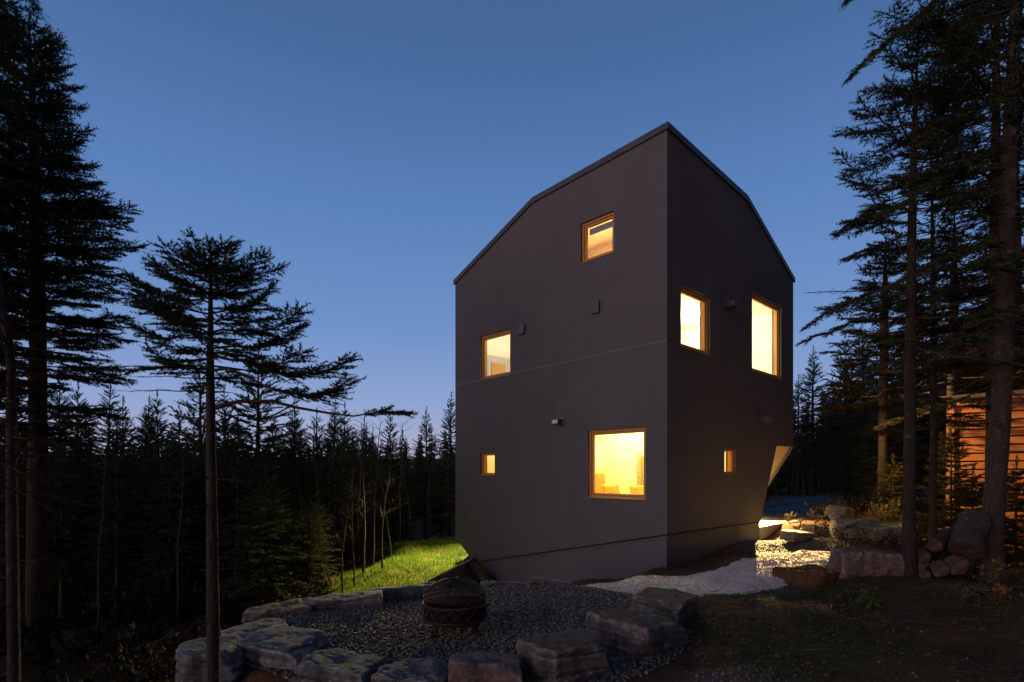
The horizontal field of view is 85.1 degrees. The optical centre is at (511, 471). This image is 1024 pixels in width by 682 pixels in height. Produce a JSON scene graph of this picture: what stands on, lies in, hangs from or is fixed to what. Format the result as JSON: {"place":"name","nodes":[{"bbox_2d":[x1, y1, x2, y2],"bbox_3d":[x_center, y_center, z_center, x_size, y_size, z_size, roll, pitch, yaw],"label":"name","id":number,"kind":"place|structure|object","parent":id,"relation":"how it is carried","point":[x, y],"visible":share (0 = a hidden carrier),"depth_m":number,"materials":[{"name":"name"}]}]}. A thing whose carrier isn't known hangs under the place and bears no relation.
{"place":"outdoors","nodes":[
{"label":"outdoors","id":0,"kind":"place"},
{"bbox_2d":[325,535,465,594],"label":"grass","id":1,"kind":"structure","parent":0,"point":[430,544],"depth_m":16.04,"materials":[{"name":"green plant"}]},
{"bbox_2d":[425,557,490,582],"bbox_3d":[-0.927,2.049,9.594,1.097,0.808,0.896,-26,-5,0],"label":"boulder","id":2,"kind":"object","parent":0,"point":[472,568],"visible":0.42,"depth_m":9.26,"materials":[{"name":"grey stone"}]},
{"bbox_2d":[264,583,688,681],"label":"gravel","id":3,"kind":"structure","parent":0,"point":[527,622],"depth_m":6.33,"materials":[{"name":"grey gravel"}]},
{"bbox_2d":[421,574,488,637],"bbox_3d":[-0.627,1.449,6.150,0.745,0.648,0.745,0,0,0],"label":"fire pit","id":4,"kind":"object","parent":3,"relation":"on","point":[452,602],"visible":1,"depth_m":5.91,"materials":[{"name":"metal"}]},
{"bbox_2d":[0,457,1023,681],"bbox_3d":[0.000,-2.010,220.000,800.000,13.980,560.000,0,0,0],"label":"ground","id":5,"kind":"structure","parent":0,"point":[678,667],"depth_m":6.34,"materials":[{"name":"grey gravel"}]},
{"bbox_2d":[0,437,51,620],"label":"spruce tree","id":6,"kind":"object","parent":5,"relation":"on","point":[22,519],"visible":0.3,"depth_m":12.47,"materials":[{"name":"green plant"}]},
{"bbox_2d":[0,0,65,453],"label":"spruce tree","id":7,"kind":"object","parent":5,"relation":"on","point":[11,246],"visible":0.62,"depth_m":8.89,"materials":[{"name":"green plant"}]},
{"bbox_2d":[0,447,106,623],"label":"spruce tree","id":8,"kind":"object","parent":5,"relation":"on","point":[74,592],"visible":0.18,"depth_m":14.55,"materials":[{"name":"green plant"}]},
{"bbox_2d":[0,0,114,681],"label":"fir tree","id":9,"kind":"object","parent":5,"relation":"on","point":[12,559],"visible":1,"depth_m":5.18,"materials":[{"name":"green plant"}]},
{"bbox_2d":[19,421,103,629],"bbox_3d":[-10.503,1.339,12.964,1.777,5.110,1.849,1,1,-12],"label":"spruce tree","id":10,"kind":"object","parent":5,"relation":"on","point":[65,545],"visible":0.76,"depth_m":12.95,"materials":[{"name":"green plant"}]},
{"bbox_2d":[0,8,149,663],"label":"spruce tree","id":11,"kind":"object","parent":5,"relation":"on","point":[76,213],"visible":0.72,"depth_m":9.87,"materials":[{"name":"green plant"}]},
{"bbox_2d":[48,382,124,585],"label":"spruce tree","id":12,"kind":"object","parent":5,"relation":"on","point":[85,436],"visible":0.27,"depth_m":16.94,"materials":[{"name":"green plant"}]},
{"bbox_2d":[70,443,131,642],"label":"spruce tree","id":13,"kind":"object","parent":5,"relation":"on","point":[98,590],"visible":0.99,"depth_m":11.06,"materials":[{"name":"brown plant"}]},
{"bbox_2d":[72,378,139,560],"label":"spruce tree","id":14,"kind":"object","parent":5,"relation":"on","point":[108,423],"visible":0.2,"depth_m":19.01,"materials":[{"name":"green plant"}]},
{"bbox_2d":[78,420,151,623],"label":"spruce tree","id":15,"kind":"object","parent":5,"relation":"on","point":[123,519],"visible":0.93,"depth_m":12.87,"materials":[{"name":"green plant"}]},
{"bbox_2d":[81,396,149,582],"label":"spruce tree","id":16,"kind":"object","parent":5,"relation":"on","point":[133,456],"visible":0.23,"depth_m":17.99,"materials":[{"name":"green plant"}]},
{"bbox_2d":[86,448,192,623],"bbox_3d":[-9.049,1.690,14.050,2.411,4.658,2.468,-1,-1,20],"label":"spruce tree","id":17,"kind":"object","parent":5,"relation":"on","point":[130,570],"visible":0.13,"depth_m":13.77,"materials":[{"name":"green plant"}]},
{"bbox_2d":[120,408,165,526],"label":"spruce tree","id":18,"kind":"object","parent":5,"relation":"on","point":[143,453],"visible":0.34,"depth_m":16.50,"materials":[{"name":"green plant"}]},
{"bbox_2d":[93,448,205,620],"bbox_3d":[-8.767,1.609,13.619,2.236,4.454,2.245,0,0,34],"label":"spruce tree","id":19,"kind":"object","parent":5,"relation":"on","point":[134,579],"visible":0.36,"depth_m":13.35,"materials":[{"name":"green plant"}]},
{"bbox_2d":[127,388,186,478],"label":"spruce tree","id":20,"kind":"object","parent":5,"relation":"on","point":[160,424],"visible":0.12,"depth_m":20.99,"materials":[{"name":"green plant"}]},
{"bbox_2d":[134,426,205,619],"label":"spruce tree","id":21,"kind":"object","parent":5,"relation":"on","point":[166,530],"visible":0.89,"depth_m":12.95,"materials":[{"name":"green plant"}]},
{"bbox_2d":[150,437,200,628],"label":"bare sapling","id":22,"kind":"object","parent":5,"relation":"on","point":[178,591],"visible":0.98,"depth_m":12.05,"materials":[{"name":"brown plant"}]},
{"bbox_2d":[140,364,235,585],"bbox_3d":[-9.099,0.314,16.459,3.440,7.379,3.362,1,1,40],"label":"spruce tree","id":23,"kind":"object","parent":5,"relation":"on","point":[201,411],"visible":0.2,"depth_m":16.30,"materials":[{"name":"green plant"}]},
{"bbox_2d":[148,465,233,621],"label":"spruce tree","id":24,"kind":"object","parent":5,"relation":"on","point":[199,560],"visible":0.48,"depth_m":13.37,"materials":[{"name":"green plant"}]},
{"bbox_2d":[164,416,225,599],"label":"spruce tree","id":25,"kind":"object","parent":5,"relation":"on","point":[195,448],"visible":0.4,"depth_m":13.95,"materials":[{"name":"green plant"}]},
{"bbox_2d":[0,531,398,681],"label":"undergrowth","id":26,"kind":"object","parent":5,"relation":"on","point":[139,672],"visible":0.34,"depth_m":10.51,"materials":[{"name":"green plant"}]},
{"bbox_2d":[175,634,244,681],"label":"boulder","id":27,"kind":"object","parent":5,"relation":"on","point":[190,655],"visible":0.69,"depth_m":4.82,"materials":[{"name":"grey stone"}]},
{"bbox_2d":[190,408,256,585],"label":"spruce tree","id":28,"kind":"object","parent":5,"relation":"on","point":[222,443],"visible":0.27,"depth_m":15.09,"materials":[{"name":"green plant"}]},
{"bbox_2d":[190,407,266,619],"bbox_3d":[-6.654,1.096,13.515,1.932,5.340,1.857,1,1,-11],"label":"spruce tree","id":29,"kind":"object","parent":5,"relation":"on","point":[237,472],"visible":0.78,"depth_m":13.38,"materials":[{"name":"green plant"}]},
{"bbox_2d":[221,618,287,638],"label":"boulder","id":30,"kind":"object","parent":5,"relation":"on","point":[243,631],"visible":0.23,"depth_m":5.93,"materials":[{"name":"grey stone"}]},
{"bbox_2d":[93,225,417,681],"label":"fir tree","id":31,"kind":"object","parent":5,"relation":"on","point":[210,267],"visible":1,"depth_m":4.20,"materials":[{"name":"green plant"}]},
{"bbox_2d":[197,343,319,584],"bbox_3d":[-7.181,-0.014,15.556,3.439,7.409,3.423,0,0,-30],"label":"spruce tree","id":32,"kind":"object","parent":5,"relation":"on","point":[258,419],"visible":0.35,"depth_m":15.40,"materials":[{"name":"green plant"}]},
{"bbox_2d":[218,449,311,617],"bbox_3d":[-5.617,1.522,12.568,2.065,4.115,2.075,0,0,-38],"label":"spruce tree","id":33,"kind":"object","parent":5,"relation":"on","point":[254,579],"visible":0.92,"depth_m":12.49,"materials":[{"name":"green plant"}]},
{"bbox_2d":[219,472,310,620],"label":"spruce tree","id":34,"kind":"object","parent":5,"relation":"on","point":[280,564],"visible":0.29,"depth_m":13.00,"materials":[{"name":"green plant"}]},
{"bbox_2d":[241,416,312,559],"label":"spruce tree","id":35,"kind":"object","parent":5,"relation":"on","point":[270,452],"visible":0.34,"depth_m":14.46,"materials":[{"name":"green plant"}]},
{"bbox_2d":[242,598,312,623],"bbox_3d":[-2.892,1.811,6.954,0.865,0.337,0.552,-4,1,-17],"label":"boulder","id":36,"kind":"object","parent":5,"relation":"on","point":[295,606],"visible":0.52,"depth_m":6.79,"materials":[{"name":"grey stone"}]},
{"bbox_2d":[237,627,329,674],"bbox_3d":[-2.114,1.784,5.207,0.790,0.530,0.581,1,0,26],"label":"boulder","id":37,"kind":"object","parent":5,"relation":"on","point":[287,648],"visible":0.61,"depth_m":5.04,"materials":[{"name":"grey stone"}]},
{"bbox_2d":[272,398,316,510],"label":"spruce tree","id":38,"kind":"object","parent":5,"relation":"on","point":[300,434],"visible":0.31,"depth_m":18.02,"materials":[{"name":"green plant"}]},
{"bbox_2d":[281,492,332,591],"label":"spruce tree","id":39,"kind":"object","parent":5,"relation":"on","point":[312,557],"visible":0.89,"depth_m":13.70,"materials":[{"name":"green plant"}]},
{"bbox_2d":[285,430,331,572],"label":"spruce tree","id":40,"kind":"object","parent":5,"relation":"on","point":[305,489],"visible":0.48,"depth_m":15.46,"materials":[{"name":"green plant"}]},
{"bbox_2d":[295,456,343,567],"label":"spruce tree","id":41,"kind":"object","parent":5,"relation":"on","point":[329,532],"visible":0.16,"depth_m":16.45,"materials":[{"name":"green plant"}]},
{"bbox_2d":[295,490,344,594],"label":"spruce tree","id":42,"kind":"object","parent":5,"relation":"on","point":[330,550],"visible":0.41,"depth_m":14.38,"materials":[{"name":"green plant"}]},
{"bbox_2d":[295,408,350,560],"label":"spruce tree","id":43,"kind":"object","parent":5,"relation":"on","point":[320,449],"visible":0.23,"depth_m":18.52,"materials":[{"name":"green plant"}]},
{"bbox_2d":[314,441,355,574],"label":"spruce tree","id":44,"kind":"object","parent":5,"relation":"on","point":[328,472],"visible":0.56,"depth_m":17.45,"materials":[{"name":"green plant"}]},
{"bbox_2d":[294,648,385,681],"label":"boulder","id":45,"kind":"object","parent":5,"relation":"on","point":[337,665],"visible":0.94,"depth_m":4.61,"materials":[{"name":"grey stone"}]},
{"bbox_2d":[319,399,361,551],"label":"spruce tree","id":46,"kind":"object","parent":5,"relation":"on","point":[336,450],"visible":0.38,"depth_m":19.96,"materials":[{"name":"green plant"}]},
{"bbox_2d":[302,590,383,610],"bbox_3d":[-2.219,1.741,7.254,1.091,0.309,0.443,-4,-3,-17],"label":"boulder","id":47,"kind":"object","parent":5,"relation":"on","point":[358,599],"visible":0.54,"depth_m":7.14,"materials":[{"name":"grey stone"}]},
{"bbox_2d":[323,401,380,562],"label":"spruce tree","id":48,"kind":"object","parent":5,"relation":"on","point":[344,474],"visible":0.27,"depth_m":22.00,"materials":[{"name":"green plant"}]},
{"bbox_2d":[336,454,369,558],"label":"spruce tree","id":49,"kind":"object","parent":5,"relation":"on","point":[354,512],"visible":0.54,"depth_m":19.92,"materials":[{"name":"green plant"}]},
{"bbox_2d":[341,418,393,574],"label":"bare sapling","id":50,"kind":"object","parent":5,"relation":"on","point":[363,542],"visible":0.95,"depth_m":15.25,"materials":[{"name":"brown plant"}]},
{"bbox_2d":[354,424,383,541],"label":"spruce tree","id":51,"kind":"object","parent":5,"relation":"on","point":[367,460],"visible":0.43,"depth_m":25.98,"materials":[{"name":"green plant"}]},
{"bbox_2d":[360,465,393,549],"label":"spruce tree","id":52,"kind":"object","parent":5,"relation":"on","point":[377,532],"visible":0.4,"depth_m":24.89,"materials":[{"name":"green plant"}]},
{"bbox_2d":[367,438,406,544],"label":"spruce tree","id":53,"kind":"object","parent":5,"relation":"on","point":[388,520],"visible":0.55,"depth_m":24.11,"materials":[{"name":"green plant"}]},
{"bbox_2d":[368,409,412,542],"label":"spruce tree","id":54,"kind":"object","parent":5,"relation":"on","point":[392,492],"visible":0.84,"depth_m":23.93,"materials":[{"name":"green plant"}]},
{"bbox_2d":[369,584,430,601],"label":"boulder","id":55,"kind":"object","parent":5,"relation":"on","point":[411,591],"visible":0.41,"depth_m":7.68,"materials":[{"name":"grey stone"}]},
{"bbox_2d":[383,461,419,541],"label":"spruce tree","id":56,"kind":"object","parent":5,"relation":"on","point":[406,532],"visible":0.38,"depth_m":26.93,"materials":[{"name":"green plant"}]},
{"bbox_2d":[371,658,448,681],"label":"boulder","id":57,"kind":"object","parent":5,"relation":"on","point":[420,670],"visible":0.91,"depth_m":4.55,"materials":[{"name":"grey stone"}]},
{"bbox_2d":[402,406,447,540],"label":"spruce tree","id":58,"kind":"object","parent":5,"relation":"on","point":[425,481],"visible":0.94,"depth_m":23.95,"materials":[{"name":"green plant"}]},
{"bbox_2d":[429,391,454,537],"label":"spruce tree","id":59,"kind":"object","parent":5,"relation":"on","point":[448,502],"visible":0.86,"depth_m":22.94,"materials":[{"name":"green plant"}]},
{"bbox_2d":[448,652,522,681],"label":"boulder","id":60,"kind":"object","parent":5,"relation":"on","point":[482,667],"visible":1,"depth_m":4.42,"materials":[{"name":"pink stone"}]},
{"bbox_2d":[48,388,928,502],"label":"forest","id":61,"kind":"object","parent":5,"relation":"on","point":[777,481],"visible":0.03,"depth_m":42.65,"materials":[{"name":"green plant"}]},
{"bbox_2d":[1,567,1020,681],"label":"fallen twigs","id":62,"kind":"object","parent":5,"relation":"on","point":[826,617],"visible":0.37,"depth_m":6.24,"materials":[{"name":"brown wood"}]},
{"bbox_2d":[3,550,1023,681],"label":"leaf litter","id":63,"kind":"object","parent":5,"relation":"on","point":[802,602],"visible":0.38,"depth_m":6.18,"materials":[{"name":"brown plant"}]},
{"bbox_2d":[516,628,610,681],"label":"boulder","id":64,"kind":"object","parent":5,"relation":"on","point":[574,655],"visible":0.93,"depth_m":4.64,"materials":[{"name":"grey stone"}]},
{"bbox_2d":[453,121,794,582],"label":"house","id":65,"kind":"structure","parent":5,"relation":"on","point":[617,310],"depth_m":14.00,"materials":[{"name":"paint"}]},
{"bbox_2d":[480,329,510,379],"bbox_3d":[-0.423,-3.343,16.030,0.222,1.286,1.286,0,0,-44],"label":"window","id":66,"kind":"structure","parent":65,"relation":"in","point":[508,332],"depth_m":16.34,"materials":[{"name":"brown wood"}]},
{"bbox_2d":[580,212,613,263],"bbox_3d":[2.102,-5.603,13.421,0.237,0.986,0.991,0,0,-44],"label":"window","id":67,"kind":"structure","parent":65,"relation":"in","point":[586,226],"depth_m":13.54,"materials":[{"name":"brown wood"}]},
{"bbox_2d":[587,427,645,499],"bbox_3d":[2.471,-0.186,13.028,0.222,1.621,1.621,0,0,-44],"label":"window","id":68,"kind":"structure","parent":65,"relation":"in","point":[592,494],"depth_m":13.22,"materials":[{"name":"brown wood"}]},
{"bbox_2d":[681,286,710,355],"bbox_3d":[4.195,-3.473,12.949,1.372,1.385,0.222,0,0,-44],"label":"window","id":69,"kind":"structure","parent":65,"relation":"in","point":[704,301],"depth_m":13.35,"materials":[{"name":"brown wood"}]},
{"bbox_2d":[752,294,780,378],"bbox_3d":[7.142,-3.783,15.791,2.039,2.126,0.222,0,0,-44],"label":"window","id":70,"kind":"structure","parent":65,"relation":"in","point":[755,298],"depth_m":16.43,"materials":[{"name":"brown wood"}]},
{"bbox_2d":[586,608,687,660],"bbox_3d":[1.242,1.726,5.602,0.900,0.593,0.725,6,-2,-43],"label":"boulder","id":71,"kind":"object","parent":5,"relation":"on","point":[636,634],"visible":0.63,"depth_m":5.32,"materials":[{"name":"grey stone"}]},
{"bbox_2d":[780,374,817,494],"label":"spruce tree","id":72,"kind":"object","parent":5,"relation":"on","point":[797,403],"visible":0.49,"depth_m":33.93,"materials":[{"name":"green plant"}]},
{"bbox_2d":[715,529,884,555],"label":"gravel","id":73,"kind":"structure","parent":5,"relation":"on","point":[783,546],"depth_m":13.73,"materials":[{"name":"grey gravel"}]},
{"bbox_2d":[772,564,838,587],"bbox_3d":[5.142,1.799,9.206,1.394,0.546,1.015,-1,-4,-17],"label":"boulder","id":74,"kind":"object","parent":5,"relation":"on","point":[812,575],"visible":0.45,"depth_m":8.85,"materials":[{"name":"brown stone"}]},
{"bbox_2d":[788,346,838,496],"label":"spruce tree","id":75,"kind":"object","parent":5,"relation":"on","point":[812,423],"visible":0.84,"depth_m":29.96,"materials":[{"name":"green plant"}]},
{"bbox_2d":[626,565,1023,681],"bbox_3d":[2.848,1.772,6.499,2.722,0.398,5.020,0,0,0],"label":"grass","id":76,"kind":"structure","parent":5,"relation":"on","point":[739,677],"depth_m":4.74,"materials":[{"name":"green plant"}]},
{"bbox_2d":[630,587,698,624],"bbox_3d":[1.843,1.693,6.749,0.639,0.464,0.688,2,1,38],"label":"boulder","id":77,"kind":"object","parent":76,"relation":"on","point":[677,606],"visible":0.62,"depth_m":6.58,"materials":[{"name":"grey stone"}]},
{"bbox_2d":[807,330,875,499],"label":"spruce tree","id":78,"kind":"object","parent":5,"relation":"on","point":[833,427],"visible":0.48,"depth_m":25.98,"materials":[{"name":"green plant"}]},
{"bbox_2d":[829,516,879,538],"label":"stone","id":79,"kind":"object","parent":5,"relation":"on","point":[836,524],"visible":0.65,"depth_m":13.60,"materials":[{"name":"grey stone"}]},
{"bbox_2d":[832,323,878,500],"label":"spruce tree","id":80,"kind":"object","parent":5,"relation":"on","point":[868,375],"visible":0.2,"depth_m":26.98,"materials":[{"name":"green plant"}]},
{"bbox_2d":[827,547,904,579],"bbox_3d":[5.720,1.512,8.896,1.163,0.549,0.685,4,-4,7],"label":"boulder","id":81,"kind":"object","parent":5,"relation":"on","point":[845,563],"visible":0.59,"depth_m":8.63,"materials":[{"name":"grey stone"}]},
{"bbox_2d":[846,391,899,503],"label":"spruce tree","id":82,"kind":"object","parent":5,"relation":"on","point":[868,454],"visible":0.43,"depth_m":21.04,"materials":[{"name":"green plant"}]},
{"bbox_2d":[809,228,946,510],"bbox_3d":[10.334,-2.649,15.471,3.566,8.394,3.225,0,0,0],"label":"spruce tree","id":83,"kind":"object","parent":5,"relation":"on","point":[883,416],"visible":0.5,"depth_m":15.44,"materials":[{"name":"green plant"}]},
{"bbox_2d":[841,315,926,481],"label":"spruce tree","id":84,"kind":"object","parent":5,"relation":"on","point":[876,364],"visible":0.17,"depth_m":24.14,"materials":[{"name":"green plant"}]},
{"bbox_2d":[858,521,919,543],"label":"stone","id":85,"kind":"object","parent":5,"relation":"on","point":[879,528],"visible":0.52,"depth_m":12.97,"materials":[{"name":"grey stone"}]},
{"bbox_2d":[856,351,928,508],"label":"spruce tree","id":86,"kind":"object","parent":5,"relation":"on","point":[893,448],"visible":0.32,"depth_m":19.91,"materials":[{"name":"green plant"}]},
{"bbox_2d":[860,452,928,527],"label":"young spruce","id":87,"kind":"object","parent":5,"relation":"on","point":[891,478],"visible":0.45,"depth_m":14.96,"materials":[{"name":"green plant"}]},
{"bbox_2d":[765,484,1023,565],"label":"undergrowth","id":88,"kind":"object","parent":5,"relation":"on","point":[895,537],"visible":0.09,"depth_m":13.63,"materials":[{"name":"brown plant"}]},
{"bbox_2d":[860,325,945,491],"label":"spruce tree","id":89,"kind":"object","parent":5,"relation":"on","point":[923,471],"visible":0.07,"depth_m":25.58,"materials":[{"name":"green plant"}]},
{"bbox_2d":[794,22,1023,577],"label":"spruce tree","id":90,"kind":"object","parent":5,"relation":"on","point":[909,548],"visible":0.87,"depth_m":8.51,"materials":[{"name":"green plant"}]},
{"bbox_2d":[897,310,959,495],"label":"spruce tree","id":91,"kind":"object","parent":5,"relation":"on","point":[928,424],"visible":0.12,"depth_m":24.09,"materials":[{"name":"green plant"}]},
{"bbox_2d":[841,0,1023,581],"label":"spruce tree","id":92,"kind":"object","parent":5,"relation":"on","point":[932,14],"visible":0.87,"depth_m":8.09,"materials":[{"name":"green plant"}]},
{"bbox_2d":[841,116,1023,565],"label":"spruce tree","id":93,"kind":"object","parent":5,"relation":"on","point":[932,479],"visible":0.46,"depth_m":10.35,"materials":[{"name":"green plant"}]},
{"bbox_2d":[870,0,1023,530],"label":"spruce tree","id":94,"kind":"object","parent":5,"relation":"on","point":[991,302],"visible":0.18,"depth_m":9.87,"materials":[{"name":"green plant"}]},
{"bbox_2d":[871,215,1023,527],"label":"spruce tree","id":95,"kind":"object","parent":5,"relation":"on","point":[894,421],"visible":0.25,"depth_m":13.46,"materials":[{"name":"green plant"}]},
{"bbox_2d":[916,424,982,547],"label":"young spruce","id":96,"kind":"object","parent":5,"relation":"on","point":[949,449],"visible":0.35,"depth_m":11.96,"materials":[{"name":"green plant"}]},
{"bbox_2d":[944,555,979,574],"bbox_3d":[6.988,1.339,8.475,1.433,0.308,0.313,0,0,-36],"label":"log","id":97,"kind":"object","parent":5,"relation":"on","point":[959,564],"visible":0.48,"depth_m":8.04,"materials":[{"name":"brown wood"}]},
{"bbox_2d":[948,509,992,559],"bbox_3d":[6.687,0.917,8.125,0.752,0.751,0.435,0,0,-35],"label":"log","id":98,"kind":"object","parent":97,"relation":"on","point":[972,528],"visible":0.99,"depth_m":8.00,"materials":[{"name":"wood"}]},
{"bbox_2d":[917,582,1019,607],"bbox_3d":[5.952,1.608,7.298,1.008,0.375,0.675,0,0,0],"label":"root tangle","id":99,"kind":"object","parent":5,"relation":"on","point":[968,592],"visible":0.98,"depth_m":7.25,"materials":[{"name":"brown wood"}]},
{"bbox_2d":[921,142,1023,411],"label":"spruce tree","id":100,"kind":"object","parent":5,"relation":"on","point":[1021,273],"visible":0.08,"depth_m":15.44,"materials":[{"name":"green plant"}]},
{"bbox_2d":[937,461,1023,565],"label":"young spruce","id":101,"kind":"object","parent":5,"relation":"on","point":[975,498],"visible":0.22,"depth_m":10.17,"materials":[{"name":"green plant"}]},
{"bbox_2d":[939,390,1023,546],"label":"wooden shed","id":102,"kind":"structure","parent":5,"relation":"on","point":[974,435],"depth_m":12.75,"materials":[{"name":"brown wood"}]},
{"bbox_2d":[1005,455,1023,561],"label":"young spruce","id":103,"kind":"object","parent":5,"relation":"on","point":[1015,488],"visible":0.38,"depth_m":10.68,"materials":[{"name":"green plant"}]},
{"bbox_2d":[0,0,1023,458],"label":"sky","id":104,"kind":"structure","parent":0,"point":[376,148],"materials":[{"name":"blue"}]},
{"bbox_2d":[588,550,829,595],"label":"path","id":105,"kind":"structure","parent":0,"point":[742,583],"depth_m":9.45,"materials":[{"name":"grey gravel"}]},
{"bbox_2d":[761,491,928,521],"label":"driveway","id":106,"kind":"structure","parent":0,"point":[797,508],"depth_m":24.00,"materials":[{"name":"grey asphalt"}]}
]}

